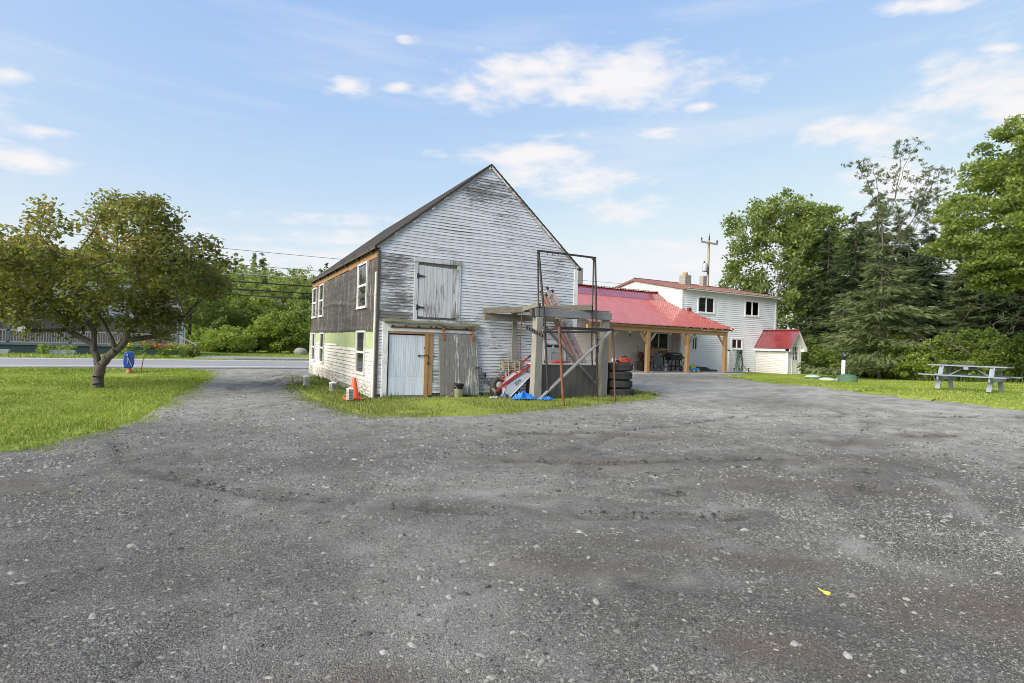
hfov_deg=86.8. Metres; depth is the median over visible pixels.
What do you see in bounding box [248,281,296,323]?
hedgerow tree
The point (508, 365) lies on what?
lath bundle
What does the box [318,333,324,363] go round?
window
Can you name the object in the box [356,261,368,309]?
window
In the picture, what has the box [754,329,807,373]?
entry shed
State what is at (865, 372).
bush
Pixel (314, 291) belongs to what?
window
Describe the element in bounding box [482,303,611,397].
timber frame
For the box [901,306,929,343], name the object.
dead branch
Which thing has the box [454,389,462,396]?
pail
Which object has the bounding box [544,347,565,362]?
toy basketball hoop
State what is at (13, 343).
grey roofed house
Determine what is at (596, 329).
pipe rack
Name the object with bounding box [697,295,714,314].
window
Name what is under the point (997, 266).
maple tree
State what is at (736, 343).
window
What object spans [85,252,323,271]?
overhead wire
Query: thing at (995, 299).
spruce tree
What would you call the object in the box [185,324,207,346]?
bush
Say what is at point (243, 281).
overhead wire
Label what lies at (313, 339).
window
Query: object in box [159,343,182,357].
flowering plant
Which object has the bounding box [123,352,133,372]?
sign
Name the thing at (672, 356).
barbecue grill
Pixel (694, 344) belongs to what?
window
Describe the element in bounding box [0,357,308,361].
road marking
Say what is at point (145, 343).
flowering plant
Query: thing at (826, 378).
septic lid
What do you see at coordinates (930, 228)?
spruce tree
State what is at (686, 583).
ground
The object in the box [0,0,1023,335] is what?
sky
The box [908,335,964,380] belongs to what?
bush
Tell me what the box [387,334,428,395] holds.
plank door
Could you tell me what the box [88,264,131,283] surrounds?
hedgerow tree
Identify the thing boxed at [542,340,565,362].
window
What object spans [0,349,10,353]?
planter trough
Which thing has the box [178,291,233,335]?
hedgerow tree
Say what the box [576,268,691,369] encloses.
house wing
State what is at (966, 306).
spruce tree
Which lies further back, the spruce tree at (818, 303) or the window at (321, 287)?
the spruce tree at (818, 303)
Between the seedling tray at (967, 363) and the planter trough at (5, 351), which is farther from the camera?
the planter trough at (5, 351)
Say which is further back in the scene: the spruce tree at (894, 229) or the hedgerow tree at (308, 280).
the hedgerow tree at (308, 280)
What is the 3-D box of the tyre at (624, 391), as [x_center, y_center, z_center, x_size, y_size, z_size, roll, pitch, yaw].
[3.297,1.556,16.684,0.918,0.236,0.918,2,0,-29]
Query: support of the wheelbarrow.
on the lawn at (471, 407)
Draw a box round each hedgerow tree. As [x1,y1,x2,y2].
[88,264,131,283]
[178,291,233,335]
[188,286,243,321]
[212,295,266,332]
[223,278,272,327]
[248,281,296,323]
[287,284,312,340]
[297,279,312,321]
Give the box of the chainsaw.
[615,355,630,362]
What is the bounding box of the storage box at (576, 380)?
[525,363,598,396]
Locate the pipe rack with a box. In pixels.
[526,250,615,405]
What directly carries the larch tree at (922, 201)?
on the lawn at (923, 396)
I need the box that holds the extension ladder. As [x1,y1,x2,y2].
[539,286,586,362]
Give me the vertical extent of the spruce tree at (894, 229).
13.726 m
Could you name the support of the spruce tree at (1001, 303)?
on the lawn at (923, 396)
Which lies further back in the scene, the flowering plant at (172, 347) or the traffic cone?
the flowering plant at (172, 347)
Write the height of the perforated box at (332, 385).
0.260 m
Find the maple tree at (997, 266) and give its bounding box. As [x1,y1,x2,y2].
[916,114,1023,295]
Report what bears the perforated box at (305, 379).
on the lawn at (471, 407)
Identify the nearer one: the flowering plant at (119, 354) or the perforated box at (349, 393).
the perforated box at (349, 393)
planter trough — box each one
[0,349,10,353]
[49,350,76,354]
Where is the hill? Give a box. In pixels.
[19,230,801,360]
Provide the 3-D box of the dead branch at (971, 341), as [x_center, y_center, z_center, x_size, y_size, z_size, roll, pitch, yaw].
[24.866,0.206,29.106,3.845,3.828,1.939,2,0,11]
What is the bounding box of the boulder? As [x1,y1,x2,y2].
[294,348,306,354]
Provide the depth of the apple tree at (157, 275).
13.70 m
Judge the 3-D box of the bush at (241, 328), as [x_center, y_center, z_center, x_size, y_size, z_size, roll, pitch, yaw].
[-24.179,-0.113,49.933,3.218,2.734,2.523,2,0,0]
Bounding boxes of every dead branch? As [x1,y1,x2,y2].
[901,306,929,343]
[939,311,1013,360]
[964,296,1023,330]
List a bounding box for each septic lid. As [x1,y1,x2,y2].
[804,375,820,378]
[819,377,834,380]
[837,374,857,382]
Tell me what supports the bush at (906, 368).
on the lawn at (923, 396)
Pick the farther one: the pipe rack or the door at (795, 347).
the door at (795, 347)
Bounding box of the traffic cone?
[343,378,362,400]
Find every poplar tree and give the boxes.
[715,187,837,335]
[774,201,875,334]
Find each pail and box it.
[454,383,463,389]
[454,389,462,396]
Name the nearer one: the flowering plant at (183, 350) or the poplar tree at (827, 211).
the flowering plant at (183, 350)
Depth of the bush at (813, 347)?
42.39 m
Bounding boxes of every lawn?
[0,350,802,361]
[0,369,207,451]
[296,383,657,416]
[726,372,1023,410]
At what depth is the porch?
32.42 m
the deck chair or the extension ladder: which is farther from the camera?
the deck chair
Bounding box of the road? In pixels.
[0,358,308,367]
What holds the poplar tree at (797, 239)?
on the lawn at (923, 396)
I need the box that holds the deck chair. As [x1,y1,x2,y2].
[651,352,669,371]
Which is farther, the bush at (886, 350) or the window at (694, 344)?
the window at (694, 344)
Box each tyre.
[607,379,632,387]
[607,387,633,396]
[608,363,632,370]
[608,371,631,379]
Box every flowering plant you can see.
[33,342,56,354]
[55,344,76,353]
[109,341,135,356]
[122,333,142,356]
[132,339,164,357]
[145,342,166,356]
[155,344,173,357]
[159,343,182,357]
[169,343,196,357]
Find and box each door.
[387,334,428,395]
[416,262,457,319]
[439,327,478,396]
[594,335,599,362]
[792,345,798,373]
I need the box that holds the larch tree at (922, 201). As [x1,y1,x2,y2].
[841,137,954,371]
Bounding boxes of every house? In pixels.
[0,281,197,355]
[615,272,782,371]
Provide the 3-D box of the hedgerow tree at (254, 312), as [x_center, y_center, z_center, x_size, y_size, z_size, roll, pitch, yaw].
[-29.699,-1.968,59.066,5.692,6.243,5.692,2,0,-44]
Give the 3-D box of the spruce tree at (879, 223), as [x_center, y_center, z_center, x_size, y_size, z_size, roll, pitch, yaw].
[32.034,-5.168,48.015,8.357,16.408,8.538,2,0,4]
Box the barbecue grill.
[665,352,681,370]
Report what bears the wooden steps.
on the porch
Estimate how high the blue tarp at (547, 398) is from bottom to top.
0.097 m
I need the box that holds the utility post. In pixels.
[727,350,730,371]
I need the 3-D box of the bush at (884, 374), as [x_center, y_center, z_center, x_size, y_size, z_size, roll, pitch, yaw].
[24.294,0.271,35.084,3.824,4.558,3.026,2,0,0]
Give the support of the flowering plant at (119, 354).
on the lawn at (239, 354)
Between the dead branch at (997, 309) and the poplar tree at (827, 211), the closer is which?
the dead branch at (997, 309)
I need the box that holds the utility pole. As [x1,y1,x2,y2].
[700,233,717,285]
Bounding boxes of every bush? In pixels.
[180,344,203,356]
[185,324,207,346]
[189,324,257,352]
[236,327,262,351]
[246,308,309,352]
[288,325,310,352]
[801,334,828,371]
[807,345,837,367]
[827,349,845,368]
[841,328,871,376]
[857,314,912,378]
[874,334,922,377]
[890,342,938,380]
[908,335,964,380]
[930,327,997,379]
[957,327,1022,381]
[992,332,1023,381]
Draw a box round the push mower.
[475,367,500,396]
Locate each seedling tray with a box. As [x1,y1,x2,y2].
[940,360,948,364]
[952,361,976,365]
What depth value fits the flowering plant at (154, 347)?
32.70 m
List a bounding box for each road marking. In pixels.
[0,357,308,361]
[0,364,308,367]
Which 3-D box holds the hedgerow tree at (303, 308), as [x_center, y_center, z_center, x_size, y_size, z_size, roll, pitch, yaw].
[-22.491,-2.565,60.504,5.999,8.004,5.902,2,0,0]
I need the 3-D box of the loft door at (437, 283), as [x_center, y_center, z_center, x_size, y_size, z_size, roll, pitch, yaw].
[-2.050,-1.373,14.777,1.167,1.540,0.076,2,0,-29]
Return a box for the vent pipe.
[841,352,845,373]
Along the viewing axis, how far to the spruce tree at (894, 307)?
33.78 m
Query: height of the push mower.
0.830 m
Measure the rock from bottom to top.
0.211 m
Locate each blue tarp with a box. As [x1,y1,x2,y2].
[513,391,535,398]
[537,396,552,399]
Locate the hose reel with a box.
[735,350,750,371]
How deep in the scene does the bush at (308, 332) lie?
52.99 m
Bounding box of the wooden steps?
[689,366,716,371]
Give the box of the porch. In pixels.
[577,293,746,375]
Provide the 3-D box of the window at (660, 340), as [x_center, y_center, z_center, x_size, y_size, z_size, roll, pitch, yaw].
[9.815,-0.025,36.126,1.680,1.300,0.100,2,0,-29]
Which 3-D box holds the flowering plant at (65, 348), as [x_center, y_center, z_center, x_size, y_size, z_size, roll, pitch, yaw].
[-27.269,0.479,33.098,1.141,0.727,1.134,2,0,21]
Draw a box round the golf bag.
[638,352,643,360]
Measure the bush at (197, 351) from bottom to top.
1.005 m
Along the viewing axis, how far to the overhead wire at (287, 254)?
34.74 m
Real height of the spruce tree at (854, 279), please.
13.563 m
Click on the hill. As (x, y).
(272, 278)
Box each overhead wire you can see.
[4,227,621,283]
[5,274,311,293]
[19,282,311,299]
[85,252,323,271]
[96,271,312,286]
[106,263,309,278]
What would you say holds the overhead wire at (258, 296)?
attached to the utility pole
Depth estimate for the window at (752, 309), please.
39.55 m
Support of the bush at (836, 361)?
on the lawn at (923, 396)
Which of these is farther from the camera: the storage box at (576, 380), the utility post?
the utility post
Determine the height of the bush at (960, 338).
3.127 m
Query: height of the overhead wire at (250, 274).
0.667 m
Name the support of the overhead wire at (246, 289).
attached to the utility pole
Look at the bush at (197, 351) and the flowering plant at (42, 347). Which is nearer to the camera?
the flowering plant at (42, 347)
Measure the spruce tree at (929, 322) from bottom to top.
6.354 m
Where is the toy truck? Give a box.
[690,366,699,371]
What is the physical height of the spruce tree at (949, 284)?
9.090 m
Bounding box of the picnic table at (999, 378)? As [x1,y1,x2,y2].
[918,364,1022,392]
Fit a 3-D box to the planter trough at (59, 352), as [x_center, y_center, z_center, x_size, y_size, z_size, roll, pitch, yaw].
[-27.305,0.665,32.914,1.250,0.280,0.400,2,0,-29]
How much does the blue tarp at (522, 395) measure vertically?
0.218 m
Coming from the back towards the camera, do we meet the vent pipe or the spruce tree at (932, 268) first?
the spruce tree at (932, 268)
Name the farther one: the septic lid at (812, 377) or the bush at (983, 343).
the septic lid at (812, 377)
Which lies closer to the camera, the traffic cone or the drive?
the traffic cone
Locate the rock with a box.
[294,378,302,382]
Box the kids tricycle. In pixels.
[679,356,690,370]
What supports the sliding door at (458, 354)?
in the barn
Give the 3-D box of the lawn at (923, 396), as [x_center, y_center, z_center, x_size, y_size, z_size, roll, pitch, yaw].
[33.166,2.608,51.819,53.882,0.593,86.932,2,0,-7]
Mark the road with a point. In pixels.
(120, 362)
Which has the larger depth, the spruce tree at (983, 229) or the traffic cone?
the spruce tree at (983, 229)
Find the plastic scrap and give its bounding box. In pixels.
[818,588,830,595]
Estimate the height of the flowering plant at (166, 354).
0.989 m
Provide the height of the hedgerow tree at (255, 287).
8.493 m
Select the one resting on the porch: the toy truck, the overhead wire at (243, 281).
the toy truck
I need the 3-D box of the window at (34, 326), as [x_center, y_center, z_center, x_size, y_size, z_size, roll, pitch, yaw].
[-31.286,-0.965,35.205,1.200,1.000,0.090,2,0,-29]
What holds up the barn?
on the ground at (686, 583)
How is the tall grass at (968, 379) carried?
on the lawn at (923, 396)
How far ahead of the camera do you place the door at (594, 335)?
33.52 m
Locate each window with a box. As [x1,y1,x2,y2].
[18,319,42,334]
[66,321,88,335]
[310,333,315,360]
[311,287,316,318]
[318,283,324,317]
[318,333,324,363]
[354,330,365,374]
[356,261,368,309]
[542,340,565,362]
[650,332,668,350]
[691,335,698,351]
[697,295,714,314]
[731,338,742,349]
[744,299,759,317]
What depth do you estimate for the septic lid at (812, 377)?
31.52 m
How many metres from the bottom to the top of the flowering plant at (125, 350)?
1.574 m
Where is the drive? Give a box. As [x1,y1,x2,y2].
[194,356,308,359]
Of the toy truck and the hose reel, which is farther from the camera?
the hose reel
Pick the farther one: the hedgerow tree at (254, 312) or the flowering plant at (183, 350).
the hedgerow tree at (254, 312)
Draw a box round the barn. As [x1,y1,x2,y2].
[309,164,581,397]
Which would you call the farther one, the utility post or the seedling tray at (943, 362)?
the utility post
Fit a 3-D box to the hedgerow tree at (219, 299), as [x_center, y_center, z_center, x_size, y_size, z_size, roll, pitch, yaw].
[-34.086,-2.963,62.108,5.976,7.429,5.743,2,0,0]
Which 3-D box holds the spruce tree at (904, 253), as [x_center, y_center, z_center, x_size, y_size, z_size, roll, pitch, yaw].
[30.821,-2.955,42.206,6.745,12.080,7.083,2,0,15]
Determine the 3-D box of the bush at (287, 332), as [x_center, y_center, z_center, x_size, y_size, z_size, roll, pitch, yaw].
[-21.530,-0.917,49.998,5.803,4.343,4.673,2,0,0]
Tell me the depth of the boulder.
47.20 m
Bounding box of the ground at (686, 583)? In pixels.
[0,357,1023,682]
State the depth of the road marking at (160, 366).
24.01 m
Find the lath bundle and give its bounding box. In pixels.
[499,360,522,395]
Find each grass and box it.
[801,363,1023,382]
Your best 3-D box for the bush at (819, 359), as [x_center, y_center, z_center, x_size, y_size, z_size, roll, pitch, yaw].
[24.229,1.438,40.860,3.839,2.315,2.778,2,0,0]
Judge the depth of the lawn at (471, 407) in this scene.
12.94 m
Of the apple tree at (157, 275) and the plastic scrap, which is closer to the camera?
the plastic scrap
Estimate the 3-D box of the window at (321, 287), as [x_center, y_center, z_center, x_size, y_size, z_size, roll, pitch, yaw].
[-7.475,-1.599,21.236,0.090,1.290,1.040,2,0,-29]
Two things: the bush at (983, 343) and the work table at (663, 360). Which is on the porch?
the work table at (663, 360)
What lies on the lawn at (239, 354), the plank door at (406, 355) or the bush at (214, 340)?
the bush at (214, 340)
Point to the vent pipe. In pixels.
(843, 357)
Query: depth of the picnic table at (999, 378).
16.83 m
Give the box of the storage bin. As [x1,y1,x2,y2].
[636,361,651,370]
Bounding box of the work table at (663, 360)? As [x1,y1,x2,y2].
[650,356,668,370]
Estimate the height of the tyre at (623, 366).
0.236 m
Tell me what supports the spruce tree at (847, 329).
on the lawn at (923, 396)
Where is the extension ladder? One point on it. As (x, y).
(576, 348)
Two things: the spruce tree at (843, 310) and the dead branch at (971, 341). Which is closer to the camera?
the dead branch at (971, 341)
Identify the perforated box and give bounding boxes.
[303,375,309,384]
[329,381,335,390]
[346,387,353,399]
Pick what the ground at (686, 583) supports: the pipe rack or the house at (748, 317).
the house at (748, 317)
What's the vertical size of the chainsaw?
0.234 m
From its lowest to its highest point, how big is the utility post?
1.600 m
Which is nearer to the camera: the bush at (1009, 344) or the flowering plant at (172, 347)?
the bush at (1009, 344)
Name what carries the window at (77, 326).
in the grey roofed house at (13, 343)
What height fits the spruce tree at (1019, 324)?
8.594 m
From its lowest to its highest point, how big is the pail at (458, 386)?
0.190 m
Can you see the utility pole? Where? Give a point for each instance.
(705, 267)
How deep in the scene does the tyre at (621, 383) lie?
16.28 m
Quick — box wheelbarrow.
[491,355,530,397]
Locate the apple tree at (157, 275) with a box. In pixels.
[0,188,242,387]
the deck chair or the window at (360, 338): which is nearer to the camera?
the window at (360, 338)
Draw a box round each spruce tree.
[784,229,857,362]
[796,228,954,378]
[803,293,861,373]
[806,211,883,344]
[837,293,901,376]
[849,192,906,300]
[867,222,920,295]
[885,227,945,323]
[890,232,958,341]
[904,224,949,302]
[908,289,945,369]
[919,253,993,344]
[935,271,989,358]
[936,247,1023,363]
[944,223,989,297]
[956,286,1023,368]
[981,289,1023,351]
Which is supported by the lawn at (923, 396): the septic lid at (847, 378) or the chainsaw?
the septic lid at (847, 378)

